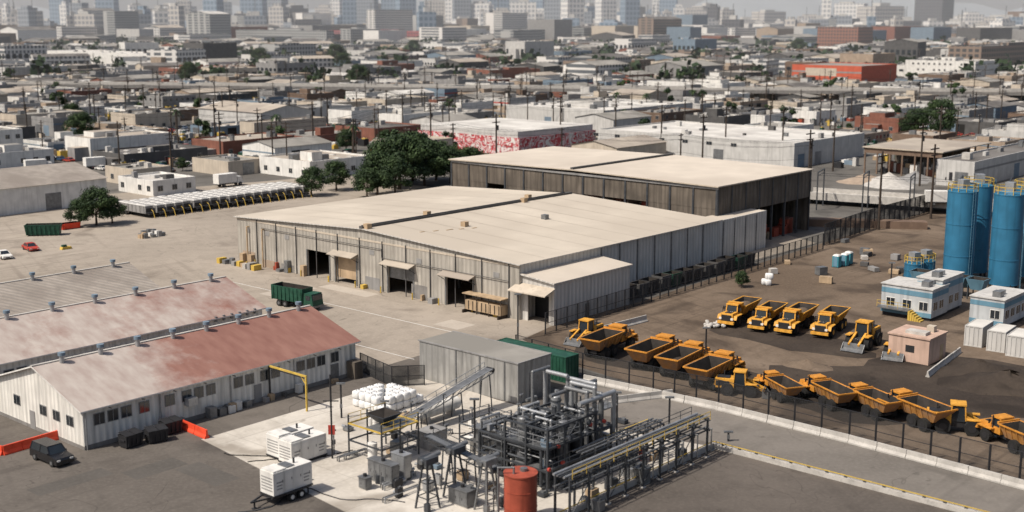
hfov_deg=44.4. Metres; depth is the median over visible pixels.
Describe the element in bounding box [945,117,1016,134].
dark building
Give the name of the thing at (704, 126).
utility pole
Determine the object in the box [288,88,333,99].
brick building
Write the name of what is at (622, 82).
street tree
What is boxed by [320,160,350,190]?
leafy tree
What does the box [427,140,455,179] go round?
leafy tree
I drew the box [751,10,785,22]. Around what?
skyscraper
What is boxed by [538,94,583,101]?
grey building
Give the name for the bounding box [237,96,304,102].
blue grey building
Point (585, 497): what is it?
pump unit
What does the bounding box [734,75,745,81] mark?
street tree
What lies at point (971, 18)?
skyscraper
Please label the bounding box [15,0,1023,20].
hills
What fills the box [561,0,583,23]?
skyscraper
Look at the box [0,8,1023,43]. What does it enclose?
distant city buildings
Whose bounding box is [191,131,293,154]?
brick building
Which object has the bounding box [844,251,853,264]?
portable toilet
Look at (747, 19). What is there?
skyscraper
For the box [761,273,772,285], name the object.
bulk bag stack
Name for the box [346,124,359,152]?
palm tree
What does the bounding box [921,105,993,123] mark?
grey building
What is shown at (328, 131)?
brick building
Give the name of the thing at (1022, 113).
brick building
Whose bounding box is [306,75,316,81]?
street tree
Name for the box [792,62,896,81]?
orange red building
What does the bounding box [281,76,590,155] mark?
power line
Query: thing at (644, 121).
street tree
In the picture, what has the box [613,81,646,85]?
grey building
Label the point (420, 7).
skyscraper
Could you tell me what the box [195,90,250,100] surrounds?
dark building
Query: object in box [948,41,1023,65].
brown brick building
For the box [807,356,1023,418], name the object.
dark soil patch
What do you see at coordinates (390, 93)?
white warehouse
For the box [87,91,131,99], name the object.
dark building
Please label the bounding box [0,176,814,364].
yard pavement
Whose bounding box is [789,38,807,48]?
leafy tree
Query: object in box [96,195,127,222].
leafy tree
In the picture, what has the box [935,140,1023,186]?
white graffiti building
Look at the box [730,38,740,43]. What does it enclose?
leafy tree
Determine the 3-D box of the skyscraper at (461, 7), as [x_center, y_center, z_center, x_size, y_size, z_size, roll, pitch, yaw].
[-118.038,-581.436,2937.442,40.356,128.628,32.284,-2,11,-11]
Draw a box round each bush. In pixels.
[175,157,189,170]
[734,270,750,286]
[845,123,852,127]
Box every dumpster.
[117,427,142,448]
[144,423,168,443]
[158,415,182,434]
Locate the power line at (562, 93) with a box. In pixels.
[0,90,1021,127]
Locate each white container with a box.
[964,318,993,347]
[986,323,1015,352]
[1005,328,1023,357]
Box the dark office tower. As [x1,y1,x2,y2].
[914,0,953,23]
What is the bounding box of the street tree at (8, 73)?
[2,68,15,77]
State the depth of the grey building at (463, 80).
762.17 m
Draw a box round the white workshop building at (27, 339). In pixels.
[0,273,266,373]
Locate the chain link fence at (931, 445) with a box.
[515,335,1023,478]
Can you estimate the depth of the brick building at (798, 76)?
797.14 m
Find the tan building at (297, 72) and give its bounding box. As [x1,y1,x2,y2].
[271,71,310,78]
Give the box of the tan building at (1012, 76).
[986,72,1023,81]
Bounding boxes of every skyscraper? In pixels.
[0,6,16,23]
[1,3,10,19]
[1,7,6,24]
[6,3,16,24]
[16,8,43,26]
[17,6,36,26]
[44,19,54,25]
[49,0,71,24]
[59,1,68,24]
[66,4,74,25]
[69,0,88,15]
[74,11,103,27]
[95,0,118,10]
[128,3,148,10]
[133,0,151,23]
[137,6,149,13]
[147,0,161,11]
[150,9,156,23]
[152,8,167,24]
[162,3,196,11]
[168,3,184,26]
[176,0,191,11]
[184,8,190,19]
[203,0,223,11]
[223,0,231,15]
[231,22,242,26]
[234,11,244,15]
[240,0,266,15]
[244,8,266,24]
[267,0,287,15]
[268,3,288,26]
[283,7,294,27]
[290,5,307,12]
[295,15,320,24]
[315,5,329,12]
[330,0,342,16]
[330,3,336,23]
[334,15,342,23]
[342,0,356,23]
[356,0,378,23]
[381,0,394,9]
[395,0,415,14]
[417,0,435,30]
[418,2,424,11]
[425,0,444,21]
[445,0,451,22]
[452,0,470,18]
[452,16,468,23]
[471,1,492,17]
[478,9,487,25]
[488,0,508,9]
[492,8,508,12]
[509,0,535,18]
[524,12,533,19]
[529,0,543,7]
[536,8,543,18]
[536,13,542,18]
[544,0,560,18]
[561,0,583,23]
[563,3,579,26]
[584,0,592,23]
[585,3,594,18]
[595,0,616,23]
[599,20,621,25]
[620,0,639,25]
[640,5,644,14]
[643,5,652,16]
[652,0,658,14]
[659,0,677,15]
[662,9,671,15]
[673,4,683,16]
[684,8,706,14]
[693,0,719,9]
[707,4,719,23]
[708,18,718,24]
[719,7,734,24]
[722,4,743,27]
[740,17,759,21]
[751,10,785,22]
[755,11,762,23]
[760,24,771,27]
[785,17,796,25]
[797,14,816,21]
[801,9,811,22]
[808,6,828,25]
[821,0,831,18]
[834,2,867,18]
[836,14,851,26]
[853,9,878,26]
[856,2,903,21]
[866,0,875,26]
[884,20,889,25]
[890,15,902,25]
[902,9,919,25]
[923,18,943,25]
[945,19,967,24]
[952,10,969,28]
[958,12,983,25]
[975,22,989,26]
[983,15,1000,21]
[990,18,1015,27]
[996,15,1023,24]
[1019,3,1023,24]
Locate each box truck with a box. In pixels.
[23,159,52,165]
[83,156,105,168]
[213,172,242,186]
[924,190,947,205]
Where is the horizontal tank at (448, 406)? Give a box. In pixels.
[416,396,460,423]
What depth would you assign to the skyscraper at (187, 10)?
3008.55 m
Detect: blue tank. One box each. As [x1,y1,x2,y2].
[903,251,923,277]
[920,249,935,269]
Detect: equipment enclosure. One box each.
[415,424,447,450]
[447,481,476,508]
[632,464,650,484]
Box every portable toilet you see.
[832,254,841,267]
[841,253,849,266]
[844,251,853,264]
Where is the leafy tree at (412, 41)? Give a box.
[404,39,420,50]
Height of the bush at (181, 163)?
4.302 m
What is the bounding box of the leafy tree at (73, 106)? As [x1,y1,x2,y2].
[62,102,82,110]
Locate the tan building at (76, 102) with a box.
[59,99,96,104]
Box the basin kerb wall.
[559,441,987,511]
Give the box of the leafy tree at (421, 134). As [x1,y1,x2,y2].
[395,128,438,181]
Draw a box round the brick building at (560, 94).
[551,82,592,97]
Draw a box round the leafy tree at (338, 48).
[323,43,346,57]
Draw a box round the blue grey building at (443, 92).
[425,85,468,96]
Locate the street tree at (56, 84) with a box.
[51,81,58,86]
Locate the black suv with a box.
[29,437,73,466]
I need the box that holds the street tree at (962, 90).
[951,87,966,93]
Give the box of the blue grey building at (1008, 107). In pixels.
[963,100,1017,118]
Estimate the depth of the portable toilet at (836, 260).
228.31 m
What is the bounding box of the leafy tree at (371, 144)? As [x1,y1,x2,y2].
[360,138,399,168]
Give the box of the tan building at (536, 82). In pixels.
[510,79,542,84]
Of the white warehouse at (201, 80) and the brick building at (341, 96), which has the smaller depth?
the brick building at (341, 96)
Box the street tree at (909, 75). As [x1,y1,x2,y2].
[905,72,917,80]
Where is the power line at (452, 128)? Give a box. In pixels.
[5,104,813,191]
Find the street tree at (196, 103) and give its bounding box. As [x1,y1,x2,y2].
[193,97,209,106]
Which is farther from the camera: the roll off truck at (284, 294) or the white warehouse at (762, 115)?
the white warehouse at (762, 115)
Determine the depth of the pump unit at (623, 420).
140.86 m
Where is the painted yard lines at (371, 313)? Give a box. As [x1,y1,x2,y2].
[234,282,450,358]
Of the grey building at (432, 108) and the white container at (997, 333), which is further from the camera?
the grey building at (432, 108)
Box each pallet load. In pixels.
[768,268,777,273]
[815,266,827,275]
[818,275,832,283]
[841,238,849,242]
[860,255,867,260]
[860,261,868,266]
[863,251,871,256]
[868,266,879,271]
[888,268,899,273]
[890,253,900,259]
[896,266,903,272]
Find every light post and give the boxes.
[333,429,336,455]
[405,431,409,451]
[409,400,413,431]
[441,393,445,426]
[470,407,473,434]
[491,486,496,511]
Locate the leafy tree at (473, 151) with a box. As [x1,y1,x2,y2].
[454,146,485,155]
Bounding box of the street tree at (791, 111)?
[778,105,798,122]
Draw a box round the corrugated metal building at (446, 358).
[418,331,551,403]
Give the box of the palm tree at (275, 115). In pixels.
[269,114,281,133]
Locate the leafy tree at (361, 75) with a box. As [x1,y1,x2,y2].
[345,63,370,80]
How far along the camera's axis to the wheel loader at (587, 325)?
175.65 m
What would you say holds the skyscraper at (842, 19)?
on the ground at (833, 208)
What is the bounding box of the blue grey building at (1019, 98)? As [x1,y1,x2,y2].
[1003,95,1023,100]
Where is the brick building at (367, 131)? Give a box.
[335,120,420,141]
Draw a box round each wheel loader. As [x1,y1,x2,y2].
[563,317,603,347]
[712,368,770,398]
[840,319,882,353]
[881,342,903,362]
[927,399,996,437]
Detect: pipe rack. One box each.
[552,407,714,511]
[572,418,664,469]
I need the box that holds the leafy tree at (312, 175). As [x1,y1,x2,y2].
[294,164,326,195]
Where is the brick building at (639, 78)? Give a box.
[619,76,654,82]
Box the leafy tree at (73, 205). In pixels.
[62,198,90,226]
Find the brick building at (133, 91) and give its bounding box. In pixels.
[116,89,161,92]
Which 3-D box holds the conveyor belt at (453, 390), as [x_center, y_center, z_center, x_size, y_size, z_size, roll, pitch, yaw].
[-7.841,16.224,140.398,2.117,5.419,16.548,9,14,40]
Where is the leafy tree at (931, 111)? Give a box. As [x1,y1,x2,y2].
[917,97,963,130]
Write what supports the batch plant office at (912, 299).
on the dirt lot ground at (856, 287)
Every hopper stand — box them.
[415,450,440,511]
[442,440,467,496]
[473,451,499,511]
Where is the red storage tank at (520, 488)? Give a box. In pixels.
[497,466,537,511]
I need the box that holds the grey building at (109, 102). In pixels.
[81,98,139,106]
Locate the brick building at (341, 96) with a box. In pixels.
[319,88,350,98]
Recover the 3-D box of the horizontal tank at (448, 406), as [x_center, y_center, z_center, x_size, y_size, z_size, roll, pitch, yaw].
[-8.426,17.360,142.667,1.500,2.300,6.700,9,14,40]
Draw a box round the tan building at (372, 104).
[361,103,394,106]
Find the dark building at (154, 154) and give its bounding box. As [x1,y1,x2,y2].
[92,143,207,164]
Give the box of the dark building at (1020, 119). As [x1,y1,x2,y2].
[1004,117,1023,122]
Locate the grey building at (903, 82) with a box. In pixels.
[889,81,918,84]
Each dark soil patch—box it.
[574,345,768,388]
[710,321,875,357]
[766,365,906,425]
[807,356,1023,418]
[853,364,1023,417]
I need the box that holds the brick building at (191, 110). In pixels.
[145,106,198,120]
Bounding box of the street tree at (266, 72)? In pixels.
[258,71,270,76]
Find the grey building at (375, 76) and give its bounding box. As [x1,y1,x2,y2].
[364,73,392,80]
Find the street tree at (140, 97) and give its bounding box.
[136,94,145,105]
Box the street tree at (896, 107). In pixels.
[882,103,902,112]
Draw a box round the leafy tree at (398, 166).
[378,155,412,192]
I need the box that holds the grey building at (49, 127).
[31,111,94,136]
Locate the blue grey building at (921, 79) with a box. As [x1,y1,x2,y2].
[895,76,942,82]
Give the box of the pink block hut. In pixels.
[888,324,947,364]
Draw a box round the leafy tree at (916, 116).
[898,107,930,131]
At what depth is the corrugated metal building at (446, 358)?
152.35 m
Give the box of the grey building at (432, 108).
[400,104,454,109]
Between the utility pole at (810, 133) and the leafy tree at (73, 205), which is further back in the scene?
the utility pole at (810, 133)
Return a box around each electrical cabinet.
[357,473,372,490]
[367,455,399,487]
[390,449,411,480]
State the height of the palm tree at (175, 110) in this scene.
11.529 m
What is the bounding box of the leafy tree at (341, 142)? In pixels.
[335,128,354,148]
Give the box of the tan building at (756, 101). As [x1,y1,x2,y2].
[705,97,769,106]
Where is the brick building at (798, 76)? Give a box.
[776,72,815,81]
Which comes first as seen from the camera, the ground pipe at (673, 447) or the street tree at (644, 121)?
the ground pipe at (673, 447)
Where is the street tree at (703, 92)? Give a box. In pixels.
[698,89,706,97]
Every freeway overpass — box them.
[5,81,653,99]
[653,86,1023,99]
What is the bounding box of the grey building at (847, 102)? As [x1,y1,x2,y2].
[803,97,876,119]
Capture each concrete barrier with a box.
[583,374,1023,489]
[604,315,647,326]
[604,389,672,403]
[925,347,961,376]
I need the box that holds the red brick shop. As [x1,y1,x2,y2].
[854,111,927,132]
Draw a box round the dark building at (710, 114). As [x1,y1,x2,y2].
[685,108,750,124]
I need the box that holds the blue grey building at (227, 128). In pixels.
[190,119,252,136]
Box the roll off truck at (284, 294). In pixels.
[271,281,323,308]
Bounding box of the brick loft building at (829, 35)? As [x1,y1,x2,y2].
[817,26,872,47]
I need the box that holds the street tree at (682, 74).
[676,72,689,78]
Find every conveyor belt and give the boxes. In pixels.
[389,362,494,432]
[422,427,501,489]
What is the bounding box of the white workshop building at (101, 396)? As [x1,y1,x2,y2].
[0,301,362,450]
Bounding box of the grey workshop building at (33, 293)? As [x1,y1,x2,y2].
[0,259,160,316]
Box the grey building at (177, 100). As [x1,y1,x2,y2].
[139,91,195,107]
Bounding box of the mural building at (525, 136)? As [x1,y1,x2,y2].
[418,118,595,153]
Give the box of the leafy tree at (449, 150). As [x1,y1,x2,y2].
[430,143,467,182]
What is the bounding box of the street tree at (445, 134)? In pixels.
[441,130,457,145]
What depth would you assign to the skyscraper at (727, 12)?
3032.00 m
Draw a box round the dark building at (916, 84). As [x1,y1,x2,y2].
[910,82,921,85]
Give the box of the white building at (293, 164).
[259,150,365,177]
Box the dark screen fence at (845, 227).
[824,195,929,245]
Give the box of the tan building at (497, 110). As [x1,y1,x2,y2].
[483,105,504,116]
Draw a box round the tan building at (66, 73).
[47,71,89,75]
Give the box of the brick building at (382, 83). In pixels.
[351,82,402,90]
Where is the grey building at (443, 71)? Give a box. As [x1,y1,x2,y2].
[418,69,458,74]
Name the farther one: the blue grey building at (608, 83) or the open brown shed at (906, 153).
the blue grey building at (608, 83)
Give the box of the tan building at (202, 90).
[174,87,234,93]
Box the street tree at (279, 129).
[266,125,284,133]
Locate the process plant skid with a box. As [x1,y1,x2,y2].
[478,365,615,496]
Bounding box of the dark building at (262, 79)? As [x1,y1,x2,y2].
[234,76,274,82]
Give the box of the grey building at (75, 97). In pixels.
[28,93,87,101]
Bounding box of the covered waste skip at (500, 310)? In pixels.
[462,290,507,319]
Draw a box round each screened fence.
[360,353,424,385]
[545,233,823,333]
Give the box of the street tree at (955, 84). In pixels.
[947,82,959,87]
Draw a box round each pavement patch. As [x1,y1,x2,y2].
[27,468,113,495]
[121,457,187,479]
[174,462,238,485]
[198,250,238,260]
[259,287,315,295]
[319,284,376,296]
[379,294,427,306]
[434,320,474,329]
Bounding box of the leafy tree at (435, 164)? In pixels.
[405,137,448,185]
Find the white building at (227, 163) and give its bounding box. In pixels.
[192,154,259,174]
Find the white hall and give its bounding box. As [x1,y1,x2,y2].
[47,50,146,63]
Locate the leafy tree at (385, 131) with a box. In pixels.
[376,128,391,138]
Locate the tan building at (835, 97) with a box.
[822,94,838,99]
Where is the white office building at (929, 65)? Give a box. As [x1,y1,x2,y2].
[905,57,998,76]
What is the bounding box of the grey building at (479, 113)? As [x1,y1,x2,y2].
[443,108,492,118]
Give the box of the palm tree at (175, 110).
[171,109,179,135]
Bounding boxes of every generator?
[250,457,312,509]
[266,423,327,461]
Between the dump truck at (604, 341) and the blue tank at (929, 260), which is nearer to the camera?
the dump truck at (604, 341)
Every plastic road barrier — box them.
[2,430,58,455]
[182,420,209,438]
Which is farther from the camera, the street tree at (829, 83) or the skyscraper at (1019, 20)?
the skyscraper at (1019, 20)
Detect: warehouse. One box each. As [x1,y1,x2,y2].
[0,77,20,80]
[0,87,36,95]
[0,90,7,101]
[0,100,53,111]
[0,108,83,125]
[0,143,53,168]
[0,162,107,215]
[7,92,45,101]
[17,77,54,80]
[23,131,72,150]
[30,73,64,77]
[33,85,77,93]
[38,79,79,80]
[43,103,104,120]
[54,75,97,79]
[65,121,166,134]
[65,129,170,161]
[86,86,130,92]
[105,105,161,116]
[107,91,158,100]
[111,108,179,126]
[116,74,165,81]
[164,74,180,79]
[170,78,205,81]
[180,99,219,106]
[190,73,233,80]
[198,100,311,122]
[216,186,722,325]
[240,114,325,133]
[242,136,331,155]
[265,79,309,82]
[271,74,303,78]
[291,100,351,118]
[297,97,366,106]
[310,75,354,82]
[328,103,393,123]
[342,80,391,83]
[346,88,395,99]
[362,95,428,105]
[374,134,451,145]
[375,76,419,81]
[378,89,433,96]
[379,107,448,122]
[392,102,437,106]
[393,81,419,84]
[410,113,477,123]
[416,81,433,83]
[438,99,492,109]
[452,70,501,78]
[466,80,513,84]
[479,76,512,80]
[484,93,535,107]
[502,91,548,97]
[506,98,692,122]
[510,77,549,80]
[515,72,559,78]
[558,73,576,78]
[567,86,612,93]
[571,134,666,153]
[575,110,651,132]
[581,71,624,78]
[581,90,629,98]
[591,77,622,84]
[593,120,864,166]
[611,89,666,100]
[680,96,723,111]
[701,91,749,100]
[705,72,726,78]
[727,75,756,79]
[733,76,776,82]
[744,110,792,123]
[745,121,813,128]
[750,93,786,100]
[756,80,798,84]
[768,82,818,86]
[768,99,818,110]
[773,106,835,124]
[800,78,828,84]
[822,77,847,81]
[834,79,879,86]
[857,95,910,104]
[863,104,919,114]
[873,83,912,87]
[880,82,897,84]
[891,90,933,101]
[901,100,964,107]
[913,82,962,87]
[921,81,947,84]
[943,70,980,77]
[953,77,1003,87]
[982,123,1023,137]
[991,84,1021,87]
[997,69,1023,73]
[1004,81,1017,85]
[1014,102,1023,110]
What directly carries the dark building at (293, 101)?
on the ground at (833, 208)
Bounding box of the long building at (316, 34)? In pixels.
[236,29,418,39]
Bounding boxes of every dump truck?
[578,322,638,359]
[624,332,682,371]
[654,339,713,379]
[683,349,745,390]
[717,296,761,326]
[747,300,787,330]
[754,370,805,402]
[774,302,818,334]
[799,374,858,410]
[810,305,850,337]
[846,382,902,420]
[876,388,957,431]
[975,413,1023,457]
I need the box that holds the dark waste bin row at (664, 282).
[629,252,755,299]
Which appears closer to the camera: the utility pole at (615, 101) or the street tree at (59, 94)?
the utility pole at (615, 101)
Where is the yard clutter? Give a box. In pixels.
[0,68,1015,167]
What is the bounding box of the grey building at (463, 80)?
[434,75,478,83]
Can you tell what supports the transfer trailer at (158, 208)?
on the yard pavement at (206, 232)
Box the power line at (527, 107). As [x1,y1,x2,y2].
[35,81,1023,136]
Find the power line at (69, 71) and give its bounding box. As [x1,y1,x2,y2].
[2,68,1022,100]
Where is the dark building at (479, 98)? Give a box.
[447,92,501,99]
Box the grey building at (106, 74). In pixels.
[73,70,127,77]
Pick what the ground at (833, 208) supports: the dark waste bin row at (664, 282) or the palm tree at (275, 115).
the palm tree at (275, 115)
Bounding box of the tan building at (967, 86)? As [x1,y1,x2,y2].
[959,85,989,87]
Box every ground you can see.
[0,356,705,511]
[45,70,1023,490]
[201,379,705,511]
[522,208,1023,479]
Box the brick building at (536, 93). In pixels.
[502,89,546,101]
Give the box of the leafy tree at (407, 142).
[370,129,432,189]
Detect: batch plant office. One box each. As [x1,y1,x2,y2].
[877,276,949,321]
[916,268,964,313]
[969,285,1023,325]
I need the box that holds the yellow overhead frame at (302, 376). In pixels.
[268,365,307,411]
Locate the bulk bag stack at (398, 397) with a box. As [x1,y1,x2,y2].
[352,382,423,410]
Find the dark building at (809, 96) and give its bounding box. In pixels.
[778,93,825,99]
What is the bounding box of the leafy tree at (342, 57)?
[333,52,351,65]
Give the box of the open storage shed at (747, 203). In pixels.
[448,146,813,256]
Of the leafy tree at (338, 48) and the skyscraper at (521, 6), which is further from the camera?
the skyscraper at (521, 6)
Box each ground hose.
[224,453,326,456]
[238,479,313,511]
[247,450,352,461]
[309,488,404,502]
[371,432,465,434]
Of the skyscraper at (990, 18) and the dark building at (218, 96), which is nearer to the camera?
the dark building at (218, 96)
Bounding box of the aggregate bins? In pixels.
[909,268,990,298]
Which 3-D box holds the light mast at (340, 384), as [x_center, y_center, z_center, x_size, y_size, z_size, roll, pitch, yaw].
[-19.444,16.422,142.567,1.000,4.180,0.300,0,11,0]
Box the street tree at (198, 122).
[194,118,212,136]
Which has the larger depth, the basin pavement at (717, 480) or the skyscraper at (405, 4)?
the skyscraper at (405, 4)
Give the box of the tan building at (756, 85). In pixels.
[745,83,771,86]
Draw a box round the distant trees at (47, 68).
[0,33,1023,79]
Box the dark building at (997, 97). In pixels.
[988,95,1017,101]
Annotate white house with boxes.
[105,161,170,183]
[118,171,195,196]
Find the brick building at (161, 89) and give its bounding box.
[144,79,177,91]
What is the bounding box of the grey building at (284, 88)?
[259,86,318,97]
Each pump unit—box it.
[341,424,353,431]
[391,433,398,438]
[393,478,404,487]
[393,486,402,497]
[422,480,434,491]
[433,462,441,469]
[435,473,443,485]
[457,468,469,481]
[468,419,477,429]
[488,481,499,489]
[537,489,549,497]
[581,495,587,502]
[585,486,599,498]
[590,497,604,511]
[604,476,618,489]
[618,417,627,424]
[679,447,686,457]
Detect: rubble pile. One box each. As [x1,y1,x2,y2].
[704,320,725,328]
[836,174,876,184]
[862,172,913,189]
[898,171,935,183]
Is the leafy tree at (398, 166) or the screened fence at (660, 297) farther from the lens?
the leafy tree at (398, 166)
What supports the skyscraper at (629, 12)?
on the ground at (833, 208)
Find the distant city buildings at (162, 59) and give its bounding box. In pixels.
[0,34,1023,77]
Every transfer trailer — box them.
[119,200,154,216]
[130,199,166,216]
[138,198,176,215]
[148,197,185,214]
[157,195,192,212]
[167,195,203,211]
[174,193,211,210]
[183,192,219,209]
[192,191,228,207]
[203,190,238,206]
[211,189,246,205]
[219,188,254,204]
[228,187,263,203]
[235,186,271,202]
[245,185,279,201]
[251,184,285,198]
[261,183,294,198]
[268,182,302,196]
[276,181,311,196]
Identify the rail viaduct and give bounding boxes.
[809,217,927,229]
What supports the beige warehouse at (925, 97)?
on the ground at (833, 208)
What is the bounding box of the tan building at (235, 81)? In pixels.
[229,80,245,82]
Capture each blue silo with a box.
[943,179,978,286]
[964,173,995,276]
[988,181,1023,287]
[1015,178,1023,281]
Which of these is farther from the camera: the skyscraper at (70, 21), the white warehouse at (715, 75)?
the skyscraper at (70, 21)
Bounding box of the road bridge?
[810,187,992,211]
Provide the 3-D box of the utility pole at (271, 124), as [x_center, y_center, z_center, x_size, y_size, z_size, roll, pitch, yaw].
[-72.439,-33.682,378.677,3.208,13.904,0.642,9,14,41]
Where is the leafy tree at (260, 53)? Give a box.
[249,47,271,58]
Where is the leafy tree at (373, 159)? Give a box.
[352,150,392,194]
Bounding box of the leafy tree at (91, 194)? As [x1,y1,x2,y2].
[78,185,117,224]
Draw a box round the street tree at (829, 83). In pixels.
[822,80,835,86]
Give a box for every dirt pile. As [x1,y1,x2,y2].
[781,359,832,371]
[936,359,1023,376]
[937,369,1023,396]
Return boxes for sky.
[0,0,1023,11]
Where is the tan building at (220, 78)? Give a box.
[209,73,265,81]
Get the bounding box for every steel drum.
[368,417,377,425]
[375,474,383,485]
[499,496,503,506]
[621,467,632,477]
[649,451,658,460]
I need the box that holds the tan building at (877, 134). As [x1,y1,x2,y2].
[828,127,889,142]
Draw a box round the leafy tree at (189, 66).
[177,61,199,78]
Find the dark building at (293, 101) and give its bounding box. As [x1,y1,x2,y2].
[274,99,305,104]
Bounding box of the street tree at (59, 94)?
[49,91,67,104]
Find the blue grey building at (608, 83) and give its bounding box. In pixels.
[594,81,612,85]
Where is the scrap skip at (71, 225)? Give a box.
[62,221,80,229]
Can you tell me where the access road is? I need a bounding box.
[561,387,1023,511]
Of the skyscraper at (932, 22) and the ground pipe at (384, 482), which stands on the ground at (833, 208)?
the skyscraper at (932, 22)
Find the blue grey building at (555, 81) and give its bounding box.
[543,77,592,84]
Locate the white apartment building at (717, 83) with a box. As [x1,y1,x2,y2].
[647,78,744,87]
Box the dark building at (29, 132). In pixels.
[0,122,35,138]
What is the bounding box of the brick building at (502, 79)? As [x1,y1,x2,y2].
[480,78,509,81]
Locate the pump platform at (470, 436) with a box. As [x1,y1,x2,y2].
[459,404,511,456]
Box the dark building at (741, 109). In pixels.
[704,105,767,112]
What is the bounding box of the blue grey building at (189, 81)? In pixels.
[166,80,212,90]
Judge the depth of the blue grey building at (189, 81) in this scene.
712.52 m
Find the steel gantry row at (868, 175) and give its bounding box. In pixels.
[816,168,1022,211]
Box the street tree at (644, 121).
[638,117,649,123]
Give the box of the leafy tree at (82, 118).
[61,110,97,134]
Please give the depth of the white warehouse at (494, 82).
749.41 m
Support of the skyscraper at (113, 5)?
on the ground at (833, 208)
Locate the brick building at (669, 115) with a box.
[637,107,702,122]
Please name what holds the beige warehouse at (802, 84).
on the ground at (833, 208)
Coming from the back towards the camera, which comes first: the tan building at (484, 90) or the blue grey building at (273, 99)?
the tan building at (484, 90)
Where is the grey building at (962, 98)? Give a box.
[935,94,986,104]
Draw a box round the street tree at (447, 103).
[443,99,456,106]
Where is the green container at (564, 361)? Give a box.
[497,337,578,382]
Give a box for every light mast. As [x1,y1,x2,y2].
[336,382,344,417]
[469,398,478,453]
[514,293,520,339]
[665,396,674,438]
[702,327,709,345]
[724,431,732,441]
[889,262,895,278]
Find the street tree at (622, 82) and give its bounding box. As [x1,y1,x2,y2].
[616,80,629,85]
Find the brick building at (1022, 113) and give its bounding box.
[1008,110,1023,117]
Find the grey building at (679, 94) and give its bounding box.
[659,84,700,101]
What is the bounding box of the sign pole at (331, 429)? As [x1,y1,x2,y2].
[323,374,338,458]
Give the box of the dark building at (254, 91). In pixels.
[235,88,267,98]
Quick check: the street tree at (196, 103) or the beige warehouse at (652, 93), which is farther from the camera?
the beige warehouse at (652, 93)
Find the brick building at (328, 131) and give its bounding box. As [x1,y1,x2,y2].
[283,126,360,143]
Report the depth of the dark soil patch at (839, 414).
146.35 m
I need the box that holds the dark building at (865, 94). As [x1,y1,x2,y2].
[839,91,881,98]
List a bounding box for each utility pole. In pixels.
[39,120,42,146]
[114,121,120,163]
[157,79,160,106]
[167,132,173,172]
[168,109,172,142]
[208,98,218,135]
[212,77,215,99]
[214,111,222,153]
[233,97,239,120]
[253,108,259,132]
[268,121,274,154]
[307,101,316,135]
[323,97,330,125]
[352,120,358,153]
[373,108,377,137]
[399,94,404,122]
[426,103,434,136]
[491,114,500,152]
[550,98,556,120]
[557,99,564,124]
[612,99,619,126]
[658,105,665,132]
[699,114,706,157]
[723,106,729,136]
[780,109,787,139]
[806,130,814,167]
[818,93,821,126]
[829,93,833,128]
[830,123,839,170]
[850,84,854,121]
[877,151,886,229]
[918,123,926,185]
[929,144,939,218]
[936,106,945,138]
[974,92,976,116]
[1000,89,1006,118]
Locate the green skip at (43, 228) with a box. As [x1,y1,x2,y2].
[23,223,61,234]
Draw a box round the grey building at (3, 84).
[0,81,16,88]
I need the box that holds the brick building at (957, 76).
[918,72,964,80]
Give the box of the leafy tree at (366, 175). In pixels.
[348,166,380,196]
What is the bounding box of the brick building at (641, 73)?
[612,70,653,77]
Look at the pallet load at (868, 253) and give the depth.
238.74 m
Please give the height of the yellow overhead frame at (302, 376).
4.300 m
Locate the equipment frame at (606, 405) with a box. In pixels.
[578,394,617,431]
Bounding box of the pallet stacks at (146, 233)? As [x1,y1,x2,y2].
[138,229,165,238]
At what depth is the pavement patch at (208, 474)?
125.56 m
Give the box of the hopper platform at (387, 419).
[347,402,419,457]
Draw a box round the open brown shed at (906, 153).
[862,138,991,176]
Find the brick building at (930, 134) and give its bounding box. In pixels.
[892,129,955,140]
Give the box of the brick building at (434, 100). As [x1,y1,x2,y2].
[429,96,448,102]
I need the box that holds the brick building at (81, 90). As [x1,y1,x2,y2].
[57,87,111,95]
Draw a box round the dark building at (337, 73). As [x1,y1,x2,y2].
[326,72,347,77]
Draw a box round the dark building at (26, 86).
[10,85,45,87]
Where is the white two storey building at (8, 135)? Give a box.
[0,126,22,144]
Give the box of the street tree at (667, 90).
[663,87,673,100]
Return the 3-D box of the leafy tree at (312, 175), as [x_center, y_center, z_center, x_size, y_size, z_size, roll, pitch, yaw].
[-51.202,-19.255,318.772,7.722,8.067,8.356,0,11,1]
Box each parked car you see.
[0,249,12,259]
[21,242,39,251]
[55,156,64,160]
[63,157,74,161]
[94,165,104,170]
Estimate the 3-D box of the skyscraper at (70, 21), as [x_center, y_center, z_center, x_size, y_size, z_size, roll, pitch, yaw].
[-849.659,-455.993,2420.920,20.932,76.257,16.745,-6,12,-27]
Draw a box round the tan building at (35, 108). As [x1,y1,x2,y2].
[8,102,64,111]
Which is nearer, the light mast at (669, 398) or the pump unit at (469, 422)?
the light mast at (669, 398)
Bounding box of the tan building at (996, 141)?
[947,134,1023,150]
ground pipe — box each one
[337,450,357,461]
[344,447,367,459]
[380,470,416,488]
[382,477,405,490]
[382,484,417,503]
[383,445,416,457]
[663,443,682,452]
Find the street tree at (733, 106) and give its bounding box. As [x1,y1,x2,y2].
[726,101,737,111]
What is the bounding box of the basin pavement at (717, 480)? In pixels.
[579,449,953,511]
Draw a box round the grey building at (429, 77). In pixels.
[412,73,456,81]
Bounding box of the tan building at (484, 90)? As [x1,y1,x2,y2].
[458,88,504,94]
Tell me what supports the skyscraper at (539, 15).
on the ground at (833, 208)
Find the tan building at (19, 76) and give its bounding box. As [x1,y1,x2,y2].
[0,74,29,77]
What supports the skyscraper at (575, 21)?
on the ground at (833, 208)

